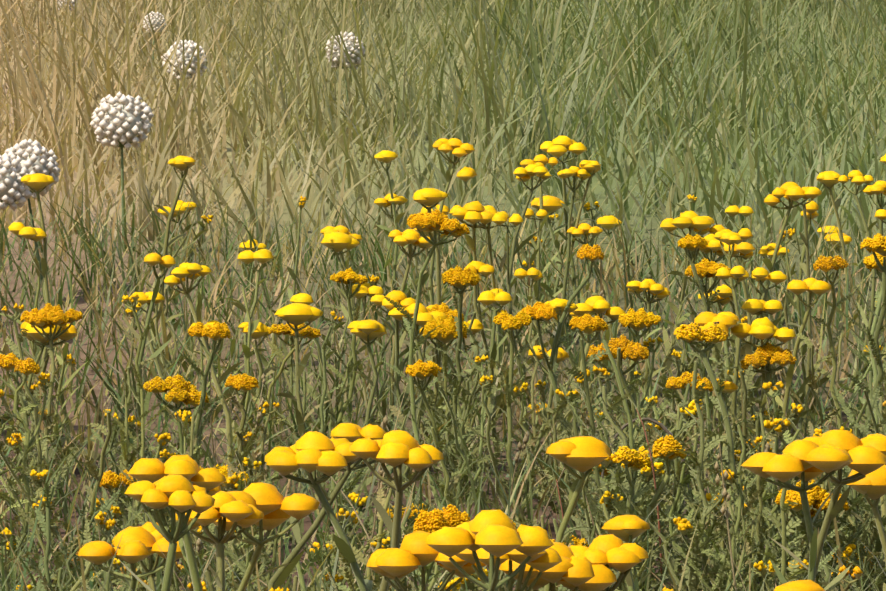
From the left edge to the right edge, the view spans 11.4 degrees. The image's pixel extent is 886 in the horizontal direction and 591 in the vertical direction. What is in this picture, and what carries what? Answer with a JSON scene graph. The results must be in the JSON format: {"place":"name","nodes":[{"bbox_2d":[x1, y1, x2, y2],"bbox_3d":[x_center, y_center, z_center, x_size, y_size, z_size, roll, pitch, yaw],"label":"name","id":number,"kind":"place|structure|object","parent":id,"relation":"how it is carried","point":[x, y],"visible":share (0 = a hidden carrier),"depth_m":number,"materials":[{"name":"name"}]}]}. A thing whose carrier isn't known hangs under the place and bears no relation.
{"place":"outdoors","nodes":[
{"label":"outdoors","id":0,"kind":"place"},
{"bbox_2d":[0,0,885,263],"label":"bank grass","id":1,"kind":"structure","parent":0,"point":[818,50],"depth_m":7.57,"materials":[{"name":"plant"}]},
{"bbox_2d":[0,10,885,590],"bbox_3d":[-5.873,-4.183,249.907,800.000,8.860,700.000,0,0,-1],"label":"meadow ground","id":2,"kind":"structure","parent":0,"point":[286,218],"depth_m":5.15,"materials":[{"name":"green plant"}]},
{"bbox_2d":[0,0,364,302],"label":"white globe flowers","id":3,"kind":"object","parent":2,"relation":"on","point":[124,122],"visible":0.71,"depth_m":5.51,"materials":[{"name":"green plant"}]},
{"bbox_2d":[15,284,860,590],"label":"dry grass stalks","id":4,"kind":"object","parent":2,"relation":"on","point":[519,460],"visible":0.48,"depth_m":3.03,"materials":[{"name":"green plant"}]},
{"bbox_2d":[0,136,885,590],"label":"yellow yarrow flowers","id":5,"kind":"object","parent":2,"relation":"on","point":[532,558],"visible":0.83,"depth_m":3.81,"materials":[{"name":"yellow plant"}]},
{"bbox_2d":[0,209,885,590],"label":"yellow wildflowers","id":6,"kind":"object","parent":2,"relation":"on","point":[626,487],"visible":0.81,"depth_m":3.18,"materials":[{"name":"green plant"}]},
{"bbox_2d":[0,386,885,590],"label":"grass","id":7,"kind":"structure","parent":0,"point":[24,570],"depth_m":3.08,"materials":[{"name":"green plant"}]}
]}

